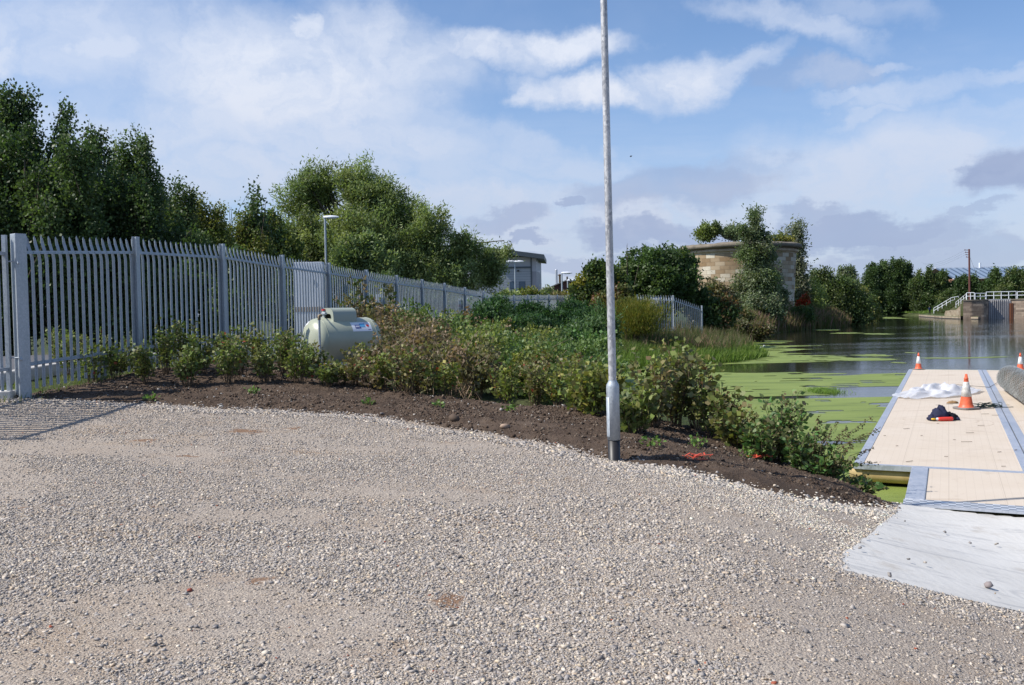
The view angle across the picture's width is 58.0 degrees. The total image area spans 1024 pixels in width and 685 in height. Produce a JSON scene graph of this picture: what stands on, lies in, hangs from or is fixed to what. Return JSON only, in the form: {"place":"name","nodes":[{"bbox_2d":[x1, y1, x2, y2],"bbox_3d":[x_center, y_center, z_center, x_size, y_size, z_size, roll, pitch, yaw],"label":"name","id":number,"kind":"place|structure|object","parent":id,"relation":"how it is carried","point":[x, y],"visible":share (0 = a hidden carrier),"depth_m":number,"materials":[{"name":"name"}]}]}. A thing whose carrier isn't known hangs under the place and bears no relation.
{"place":"outdoors","nodes":[
{"label":"outdoors","id":0,"kind":"place"},
{"bbox_2d":[3,348,297,401],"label":"verge grass","id":1,"kind":"structure","parent":0,"point":[69,377],"depth_m":15.57,"materials":[{"name":"green plant"}]},
{"bbox_2d":[472,247,546,301],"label":"office building","id":2,"kind":"structure","parent":0,"point":[528,270],"depth_m":149.70,"materials":[{"name":"grey"}]},
{"bbox_2d":[0,298,1023,428],"bbox_3d":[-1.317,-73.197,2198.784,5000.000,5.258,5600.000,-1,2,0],"label":"ground","id":3,"kind":"structure","parent":0,"point":[519,401],"depth_m":16.09,"materials":[{"name":"brown soil"}]},
{"bbox_2d":[6,233,31,397],"bbox_3d":[-7.496,-0.251,14.052,0.209,2.799,0.250,0,2,37],"label":"gate post","id":4,"kind":"object","parent":3,"relation":"on","point":[20,304],"visible":0.88,"depth_m":14.03,"materials":[{"name":"metal"}]},
{"bbox_2d":[0,235,12,390],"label":"palisade gate","id":5,"kind":"structure","parent":4,"relation":"attached to","point":[6,302],"depth_m":13.98,"materials":[{"name":"metal"}]},
{"bbox_2d":[0,77,84,355],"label":"poplar tree","id":6,"kind":"object","parent":3,"relation":"on","point":[10,112],"visible":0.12,"depth_m":26.61,"materials":[{"name":"green plant"}]},
{"bbox_2d":[0,112,121,354],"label":"poplar tree","id":7,"kind":"object","parent":3,"relation":"on","point":[65,209],"visible":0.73,"depth_m":25.05,"materials":[{"name":"green plant"}]},
{"bbox_2d":[39,114,123,300],"bbox_3d":[-13.794,-3.132,28.250,4.577,7.446,3.245,-1,2,0],"label":"poplar tree","id":8,"kind":"object","parent":3,"relation":"on","point":[100,143],"visible":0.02,"depth_m":27.93,"materials":[{"name":"green plant"}]},
{"bbox_2d":[0,237,262,355],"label":"roadside hedge","id":9,"kind":"object","parent":3,"relation":"on","point":[235,247],"visible":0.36,"depth_m":25.74,"materials":[{"name":"green plant"}]},
{"bbox_2d":[0,347,273,385],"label":"kerb","id":10,"kind":"structure","parent":3,"relation":"on","point":[40,371],"depth_m":16.20,"materials":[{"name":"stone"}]},
{"bbox_2d":[105,122,187,243],"bbox_3d":[-11.919,-3.220,29.338,3.247,7.530,2.647,1,3,39],"label":"poplar tree","id":11,"kind":"object","parent":3,"relation":"on","point":[141,157],"visible":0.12,"depth_m":28.92,"materials":[{"name":"green plant"}]},
{"bbox_2d":[88,153,217,344],"bbox_3d":[-10.967,-2.515,27.721,4.579,6.164,2.596,-1,2,0],"label":"poplar tree","id":12,"kind":"object","parent":3,"relation":"on","point":[130,220],"visible":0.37,"depth_m":27.15,"materials":[{"name":"green plant"}]},
{"bbox_2d":[159,170,214,277],"bbox_3d":[-11.932,-2.791,33.067,2.821,6.604,2.666,-1,2,0],"label":"poplar tree","id":13,"kind":"object","parent":3,"relation":"on","point":[189,201],"visible":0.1,"depth_m":32.69,"materials":[{"name":"green plant"}]},
{"bbox_2d":[191,191,246,347],"bbox_3d":[-11.499,-2.584,34.624,2.624,6.157,2.706,-2,2,-33],"label":"poplar tree","id":14,"kind":"object","parent":3,"relation":"on","point":[215,223],"visible":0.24,"depth_m":34.36,"materials":[{"name":"green plant"}]},
{"bbox_2d":[225,208,278,346],"bbox_3d":[-10.888,-2.445,36.487,3.686,5.852,2.812,-1,2,0],"label":"poplar tree","id":15,"kind":"object","parent":3,"relation":"on","point":[259,242],"visible":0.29,"depth_m":36.17,"materials":[{"name":"green plant"}]},
{"bbox_2d":[234,175,290,342],"bbox_3d":[-10.272,-3.135,36.996,2.513,7.194,2.556,-1,2,0],"label":"poplar tree","id":16,"kind":"object","parent":3,"relation":"on","point":[254,211],"visible":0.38,"depth_m":36.61,"materials":[{"name":"green plant"}]},
{"bbox_2d":[251,205,305,345],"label":"poplar tree","id":17,"kind":"object","parent":3,"relation":"on","point":[288,243],"visible":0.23,"depth_m":45.61,"materials":[{"name":"green plant"}]},
{"bbox_2d":[26,236,569,388],"bbox_3d":[-0.788,-1.099,41.864,0.652,3.632,57.067,-1,2,14],"label":"palisade fence","id":18,"kind":"object","parent":3,"relation":"on","point":[136,301],"visible":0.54,"depth_m":17.88,"materials":[{"name":"metal"}]},
{"bbox_2d":[294,262,324,347],"bbox_3d":[-5.606,-0.961,25.629,0.789,2.526,0.319,-1,2,0],"label":"gate","id":19,"kind":"object","parent":3,"relation":"on","point":[307,293],"visible":0.27,"depth_m":25.48,"materials":[{"name":"metal"}]},
{"bbox_2d":[249,256,468,335],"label":"fence","id":20,"kind":"object","parent":3,"relation":"on","point":[389,273],"visible":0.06,"depth_m":43.16,"materials":[{"name":"grey metal"}]},
{"bbox_2d":[324,226,404,282],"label":"willow bush","id":21,"kind":"object","parent":3,"relation":"on","point":[363,251],"visible":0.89,"depth_m":47.35,"materials":[{"name":"green plant"}]},
{"bbox_2d":[268,147,523,298],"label":"willow tree","id":22,"kind":"object","parent":3,"relation":"on","point":[414,233],"visible":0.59,"depth_m":54.62,"materials":[{"name":"green plant"}]},
{"bbox_2d":[14,360,900,508],"bbox_3d":[-1.474,1.340,14.943,14.282,1.849,7.652,0,2,22],"label":"soil bed","id":23,"kind":"object","parent":3,"relation":"on","point":[735,473],"visible":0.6,"depth_m":13.07,"materials":[{"name":"brown soil"}]},
{"bbox_2d":[73,342,112,382],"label":"young shrub","id":24,"kind":"object","parent":23,"relation":"on","point":[89,364],"visible":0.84,"depth_m":15.52,"materials":[{"name":"green plant"}]},
{"bbox_2d":[96,340,132,378],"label":"young shrub","id":25,"kind":"object","parent":23,"relation":"on","point":[113,361],"visible":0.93,"depth_m":15.77,"materials":[{"name":"green plant"}]},
{"bbox_2d":[128,343,162,383],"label":"young shrub","id":26,"kind":"object","parent":23,"relation":"on","point":[142,363],"visible":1,"depth_m":15.08,"materials":[{"name":"green plant"}]},
{"bbox_2d":[147,317,182,374],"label":"young shrub","id":27,"kind":"object","parent":23,"relation":"on","point":[167,339],"visible":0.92,"depth_m":15.98,"materials":[{"name":"green plant"}]},
{"bbox_2d":[166,315,200,357],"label":"young shrub","id":28,"kind":"object","parent":23,"relation":"on","point":[180,338],"visible":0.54,"depth_m":16.82,"materials":[{"name":"green plant"}]},
{"bbox_2d":[164,344,207,386],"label":"young shrub","id":29,"kind":"object","parent":23,"relation":"on","point":[189,364],"visible":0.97,"depth_m":15.08,"materials":[{"name":"green plant"}]},
{"bbox_2d":[185,332,215,374],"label":"young shrub","id":30,"kind":"object","parent":23,"relation":"on","point":[207,349],"visible":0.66,"depth_m":16.00,"materials":[{"name":"green plant"}]},
{"bbox_2d":[208,331,245,383],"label":"young shrub","id":31,"kind":"object","parent":23,"relation":"on","point":[228,362],"visible":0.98,"depth_m":15.39,"materials":[{"name":"green plant"}]},
{"bbox_2d":[222,321,256,375],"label":"young shrub","id":32,"kind":"object","parent":23,"relation":"on","point":[245,340],"visible":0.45,"depth_m":16.16,"materials":[{"name":"green plant"}]},
{"bbox_2d":[244,342,280,382],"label":"young shrub","id":33,"kind":"object","parent":23,"relation":"on","point":[263,368],"visible":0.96,"depth_m":15.63,"materials":[{"name":"green plant"}]},
{"bbox_2d":[269,326,299,375],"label":"young shrub","id":34,"kind":"object","parent":23,"relation":"on","point":[282,353],"visible":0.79,"depth_m":16.43,"materials":[{"name":"green plant"}]},
{"bbox_2d":[281,344,317,382],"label":"young shrub","id":35,"kind":"object","parent":23,"relation":"on","point":[292,361],"visible":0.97,"depth_m":15.56,"materials":[{"name":"green plant"}]},
{"bbox_2d":[307,358,347,386],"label":"young shrub","id":36,"kind":"object","parent":23,"relation":"on","point":[325,373],"visible":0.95,"depth_m":15.44,"materials":[{"name":"green plant"}]},
{"bbox_2d":[328,354,369,385],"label":"young shrub","id":37,"kind":"object","parent":23,"relation":"on","point":[357,368],"visible":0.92,"depth_m":15.53,"materials":[{"name":"green plant"}]},
{"bbox_2d":[340,340,380,379],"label":"young shrub","id":38,"kind":"object","parent":23,"relation":"on","point":[361,351],"visible":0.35,"depth_m":16.32,"materials":[{"name":"green plant"}]},
{"bbox_2d":[365,352,397,389],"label":"young shrub","id":39,"kind":"object","parent":23,"relation":"on","point":[382,361],"visible":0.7,"depth_m":15.48,"materials":[{"name":"green plant"}]},
{"bbox_2d":[385,344,425,393],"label":"young shrub","id":40,"kind":"object","parent":23,"relation":"on","point":[411,371],"visible":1,"depth_m":15.01,"materials":[{"name":"green plant"}]},
{"bbox_2d":[423,360,460,395],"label":"young shrub","id":41,"kind":"object","parent":23,"relation":"on","point":[446,378],"visible":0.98,"depth_m":15.03,"materials":[{"name":"green plant"}]},
{"bbox_2d":[486,360,523,403],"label":"young shrub","id":42,"kind":"object","parent":23,"relation":"on","point":[507,387],"visible":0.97,"depth_m":14.82,"materials":[{"name":"green plant"}]},
{"bbox_2d":[550,357,616,413],"bbox_3d":[1.022,0.633,13.646,0.999,0.840,0.856,0,2,32],"label":"bramble bush","id":43,"kind":"object","parent":23,"relation":"on","point":[571,393],"visible":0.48,"depth_m":13.54,"materials":[{"name":"green plant"}]},
{"bbox_2d":[573,355,627,415],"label":"bramble bush","id":44,"kind":"object","parent":23,"relation":"on","point":[596,401],"visible":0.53,"depth_m":13.25,"materials":[{"name":"green plant"}]},
{"bbox_2d":[600,382,661,434],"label":"bramble bush","id":45,"kind":"object","parent":23,"relation":"on","point":[634,420],"visible":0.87,"depth_m":11.65,"materials":[{"name":"green plant"}]},
{"bbox_2d":[628,347,682,427],"bbox_3d":[2.013,0.640,12.813,0.776,1.161,0.952,-1,2,0],"label":"bramble bush","id":46,"kind":"object","parent":23,"relation":"on","point":[669,376],"visible":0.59,"depth_m":12.76,"materials":[{"name":"green plant"}]},
{"bbox_2d":[652,336,702,426],"bbox_3d":[2.357,0.573,13.437,0.795,1.345,0.901,-1,2,0],"label":"bramble bush","id":47,"kind":"object","parent":23,"relation":"on","point":[676,404],"visible":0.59,"depth_m":13.36,"materials":[{"name":"green plant"}]},
{"bbox_2d":[668,354,723,429],"bbox_3d":[2.689,0.717,13.390,0.780,1.137,0.795,-2,2,-16],"label":"bramble bush","id":48,"kind":"object","parent":23,"relation":"on","point":[700,380],"visible":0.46,"depth_m":13.31,"materials":[{"name":"green plant"}]},
{"bbox_2d":[687,382,753,438],"bbox_3d":[2.935,0.947,12.910,0.837,0.846,0.710,-2,2,-32],"label":"bramble bush","id":49,"kind":"object","parent":23,"relation":"on","point":[716,405],"visible":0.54,"depth_m":12.87,"materials":[{"name":"green plant"}]},
{"bbox_2d":[704,402,764,449],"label":"bramble bush","id":50,"kind":"object","parent":23,"relation":"on","point":[725,430],"visible":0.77,"depth_m":12.29,"materials":[{"name":"green plant"}]},
{"bbox_2d":[732,416,790,460],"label":"nettle clump","id":51,"kind":"object","parent":23,"relation":"on","point":[758,440],"visible":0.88,"depth_m":11.68,"materials":[{"name":"green plant"}]},
{"bbox_2d":[752,389,813,463],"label":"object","id":52,"kind":"object","parent":23,"relation":"on","point":[787,413],"visible":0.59,"depth_m":11.88,"materials":[{"name":"green plant"}]},
{"bbox_2d":[769,420,838,472],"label":"nettle clump","id":53,"kind":"object","parent":23,"relation":"on","point":[806,448],"visible":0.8,"depth_m":11.46,"materials":[{"name":"green plant"}]},
{"bbox_2d":[801,450,858,478],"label":"nettle clump","id":54,"kind":"object","parent":23,"relation":"on","point":[827,465],"visible":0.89,"depth_m":11.23,"materials":[{"name":"green plant"}]},
{"bbox_2d":[811,415,879,478],"bbox_3d":[4.214,1.339,11.515,0.977,0.896,0.668,-2,2,-29],"label":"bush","id":55,"kind":"object","parent":23,"relation":"on","point":[838,440],"visible":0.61,"depth_m":11.62,"materials":[{"name":"green plant"}]},
{"bbox_2d":[842,475,889,493],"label":"nettle clump","id":56,"kind":"object","parent":23,"relation":"on","point":[865,485],"visible":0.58,"depth_m":11.12,"materials":[{"name":"green plant"}]},
{"bbox_2d":[333,293,630,405],"bbox_3d":[-0.531,0.145,26.276,7.724,3.078,22.723,-1,2,6],"label":"bramble thicket","id":57,"kind":"object","parent":3,"relation":"on","point":[420,325],"visible":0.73,"depth_m":18.80,"materials":[{"name":"green plant"}]},
{"bbox_2d":[466,292,512,324],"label":"conifer bush","id":58,"kind":"object","parent":3,"relation":"on","point":[491,307],"visible":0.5,"depth_m":32.88,"materials":[{"name":"green plant"}]},
{"bbox_2d":[0,394,1023,684],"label":"gravel yard","id":59,"kind":"structure","parent":3,"relation":"on","point":[360,490],"depth_m":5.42,"materials":[{"name":"grey gravel"}]},
{"bbox_2d":[600,0,619,460],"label":"lamp column","id":60,"kind":"structure","parent":59,"relation":"on","point":[613,411],"depth_m":9.94,"materials":[{"name":"grey metal"}]},
{"bbox_2d":[606,380,619,440],"bbox_3d":[1.098,0.731,10.022,0.145,0.652,0.142,-1,2,0],"label":"door section","id":61,"kind":"structure","parent":60,"relation":"in","point":[612,387],"depth_m":9.96,"materials":[{"name":"metal"}]},
{"bbox_2d":[841,503,1023,611],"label":"concrete ramp","id":62,"kind":"structure","parent":59,"relation":"on","point":[957,564],"depth_m":7.90,"materials":[{"name":"grey concrete"}]},
{"bbox_2d":[903,466,1023,513],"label":"gangway","id":63,"kind":"object","parent":59,"relation":"on","point":[974,490],"visible":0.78,"depth_m":11.58,"materials":[{"name":"metal"}]},
{"bbox_2d":[497,296,567,333],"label":"conifer bush","id":64,"kind":"object","parent":3,"relation":"on","point":[530,313],"visible":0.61,"depth_m":31.51,"materials":[{"name":"green plant"}]},
{"bbox_2d":[516,358,551,405],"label":"young shrub","id":65,"kind":"object","parent":3,"relation":"on","point":[535,387],"visible":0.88,"depth_m":15.21,"materials":[{"name":"green plant"}]},
{"bbox_2d":[524,347,556,377],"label":"young shrub","id":66,"kind":"object","parent":3,"relation":"on","point":[542,357],"visible":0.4,"depth_m":17.18,"materials":[{"name":"green plant"}]},
{"bbox_2d":[538,360,575,405],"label":"young shrub","id":67,"kind":"object","parent":3,"relation":"on","point":[553,393],"visible":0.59,"depth_m":14.89,"materials":[{"name":"green plant"}]},
{"bbox_2d":[541,293,600,328],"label":"conifer bush","id":68,"kind":"object","parent":3,"relation":"on","point":[574,307],"visible":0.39,"depth_m":32.83,"materials":[{"name":"green plant"}]},
{"bbox_2d":[555,300,629,356],"bbox_3d":[2.320,-0.281,27.093,1.739,2.029,3.834,0,2,19],"label":"conifer bush","id":69,"kind":"object","parent":3,"relation":"on","point":[596,322],"visible":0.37,"depth_m":26.80,"materials":[{"name":"green plant"}]},
{"bbox_2d":[565,254,634,306],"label":"elder bush","id":70,"kind":"object","parent":3,"relation":"on","point":[589,281],"visible":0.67,"depth_m":55.53,"materials":[{"name":"green plant"}]},
{"bbox_2d":[589,282,634,311],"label":"copper shrub","id":71,"kind":"object","parent":3,"relation":"on","point":[623,290],"visible":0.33,"depth_m":49.61,"materials":[{"name":"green plant"}]},
{"bbox_2d":[589,294,684,340],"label":"broom bush","id":72,"kind":"object","parent":3,"relation":"on","point":[640,316],"visible":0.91,"depth_m":46.34,"materials":[{"name":"green plant"}]},
{"bbox_2d":[617,240,712,324],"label":"round bush","id":73,"kind":"object","parent":3,"relation":"on","point":[666,272],"visible":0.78,"depth_m":59.07,"materials":[{"name":"green plant"}]},
{"bbox_2d":[637,294,702,332],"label":"palisade fence","id":74,"kind":"object","parent":3,"relation":"on","point":[672,312],"visible":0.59,"depth_m":51.34,"materials":[{"name":"metal"}]},
{"bbox_2d":[615,321,731,354],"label":"rough grass","id":75,"kind":"structure","parent":3,"relation":"on","point":[627,343],"depth_m":45.84,"materials":[{"name":"green plant"}]},
{"bbox_2d":[635,325,745,351],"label":"willowherb","id":76,"kind":"object","parent":3,"relation":"on","point":[725,341],"visible":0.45,"depth_m":47.31,"materials":[{"name":"green plant"}]},
{"bbox_2d":[616,330,768,372],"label":"marsh grass","id":77,"kind":"structure","parent":3,"relation":"on","point":[743,353],"depth_m":44.85,"materials":[{"name":"green plant"}]},
{"bbox_2d":[652,317,753,347],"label":"bank weeds","id":78,"kind":"object","parent":3,"relation":"on","point":[682,325],"visible":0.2,"depth_m":53.32,"materials":[{"name":"green plant"}]},
{"bbox_2d":[683,271,744,324],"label":"hawthorn tree","id":79,"kind":"object","parent":3,"relation":"on","point":[713,285],"visible":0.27,"depth_m":65.40,"materials":[{"name":"green plant"}]},
{"bbox_2d":[693,291,742,332],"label":"bank shrub","id":80,"kind":"object","parent":3,"relation":"on","point":[722,311],"visible":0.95,"depth_m":59.47,"materials":[{"name":"green plant"}]},
{"bbox_2d":[680,241,801,319],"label":"stone tower","id":81,"kind":"structure","parent":3,"relation":"on","point":[718,262],"depth_m":100.89,"materials":[{"name":"beige stone"}]},
{"bbox_2d":[690,219,719,243],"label":"rooftop bush","id":82,"kind":"object","parent":81,"relation":"on","point":[704,231],"visible":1,"depth_m":102.99,"materials":[{"name":"green plant"}]},
{"bbox_2d":[730,318,775,341],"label":"bank shrub","id":83,"kind":"object","parent":3,"relation":"on","point":[760,331],"visible":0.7,"depth_m":69.45,"materials":[{"name":"green plant"}]},
{"bbox_2d":[726,201,798,326],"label":"birch tree","id":84,"kind":"object","parent":3,"relation":"on","point":[758,287],"visible":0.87,"depth_m":93.85,"materials":[{"name":"green plant"}]},
{"bbox_2d":[737,304,853,332],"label":"bank reeds","id":85,"kind":"object","parent":3,"relation":"on","point":[830,317],"visible":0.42,"depth_m":103.67,"materials":[{"name":"green plant"}]},
{"bbox_2d":[776,214,821,304],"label":"birch tree","id":86,"kind":"object","parent":3,"relation":"on","point":[802,283],"visible":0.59,"depth_m":112.16,"materials":[{"name":"green plant"}]},
{"bbox_2d":[805,281,830,309],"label":"weeping willow","id":87,"kind":"object","parent":3,"relation":"on","point":[818,298],"visible":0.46,"depth_m":112.33,"materials":[{"name":"green plant"}]},
{"bbox_2d":[810,264,886,325],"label":"riverside tree","id":88,"kind":"object","parent":3,"relation":"on","point":[849,295],"visible":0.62,"depth_m":120.69,"materials":[{"name":"green plant"}]},
{"bbox_2d":[861,256,914,315],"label":"riverside tree","id":89,"kind":"object","parent":3,"relation":"on","point":[889,286],"visible":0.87,"depth_m":220.01,"materials":[{"name":"green plant"}]},
{"bbox_2d":[906,264,954,313],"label":"riverside tree","id":90,"kind":"object","parent":3,"relation":"on","point":[927,287],"visible":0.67,"depth_m":213.51,"materials":[{"name":"green plant"}]},
{"bbox_2d":[951,270,980,299],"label":"riverside tree","id":91,"kind":"object","parent":3,"relation":"on","point":[960,288],"visible":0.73,"depth_m":189.16,"materials":[{"name":"green plant"}]},
{"bbox_2d":[932,263,1023,280],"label":"warehouse","id":92,"kind":"structure","parent":3,"relation":"on","point":[982,273],"depth_m":298.31,"materials":[{"name":"white"}]},
{"bbox_2d":[976,263,1001,298],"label":"riverside tree","id":93,"kind":"object","parent":3,"relation":"on","point":[987,285],"visible":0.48,"depth_m":183.94,"materials":[{"name":"green plant"}]},
{"bbox_2d":[990,265,1023,298],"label":"riverside tree","id":94,"kind":"object","parent":3,"relation":"on","point":[1012,279],"visible":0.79,"depth_m":178.82,"materials":[{"name":"green plant"}]},
{"bbox_2d":[0,0,1023,314],"label":"sky","id":95,"kind":"structure","parent":0,"point":[895,128],"materials":[{"name":"blue"}]},
{"bbox_2d":[633,315,1023,445],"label":"river water","id":96,"kind":"structure","parent":0,"point":[928,338],"depth_m":55.16,"materials":[{"name":"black liquid"}]},
{"bbox_2d":[621,331,1023,516],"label":"duckweed","id":97,"kind":"object","parent":96,"relation":"on","point":[853,408],"visible":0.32,"depth_m":28.39,"materials":[{"name":"green plant"}]},
{"bbox_2d":[849,369,1023,484],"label":"pontoon deck","id":98,"kind":"structure","parent":96,"relation":"on","point":[992,436],"depth_m":16.33,"materials":[{"name":"concrete"}]},
{"bbox_2d":[892,382,980,398],"bbox_3d":[11.102,1.198,24.174,3.682,0.274,1.679,-3,3,-39],"label":"plastic sheet","id":99,"kind":"object","parent":98,"relation":"on","point":[942,390],"visible":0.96,"depth_m":23.84,"materials":[{"name":"white plastic"}]},
{"bbox_2d":[953,374,979,409],"bbox_3d":[10.124,1.089,20.586,0.449,0.778,0.449,-2,2,-17],"label":"traffic cone","id":100,"kind":"object","parent":98,"relation":"on","point":[966,402],"visible":1,"depth_m":20.51,"materials":[{"name":"orange plastic"}]},
{"bbox_2d":[963,299,988,318],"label":"lock wall","id":101,"kind":"structure","parent":96,"relation":"in","point":[976,307],"depth_m":149.74,"materials":[{"name":"stone"}]},
{"bbox_2d":[988,299,1010,318],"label":"sheet pile wall","id":102,"kind":"structure","parent":96,"relation":"in","point":[998,308],"depth_m":151.15,"materials":[{"name":"metal"}]},
{"bbox_2d":[982,370,1023,452],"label":"pontoon deck","id":103,"kind":"structure","parent":96,"relation":"on","point":[1013,412],"depth_m":20.94,"materials":[{"name":"concrete"}]},
{"bbox_2d":[996,365,1023,402],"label":"roll","id":104,"kind":"object","parent":103,"relation":"on","point":[1010,379],"visible":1,"depth_m":22.40,"materials":[{"name":"fabric"}]},
{"bbox_3d":[-3.692,0.471,20.126,2.167,0.120,2.043,-1,2,0],"label":"concrete slab","id":105,"kind":"object","parent":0,"visible":0},
{"bbox_2d":[301,308,381,362],"bbox_3d":[-3.652,-0.104,19.975,1.831,1.295,1.278,-3,3,-40],"label":"gas tank","id":106,"kind":"object","parent":105,"relation":"on","point":[332,331],"visible":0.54,"depth_m":19.67,"materials":[{"name":"metal"}]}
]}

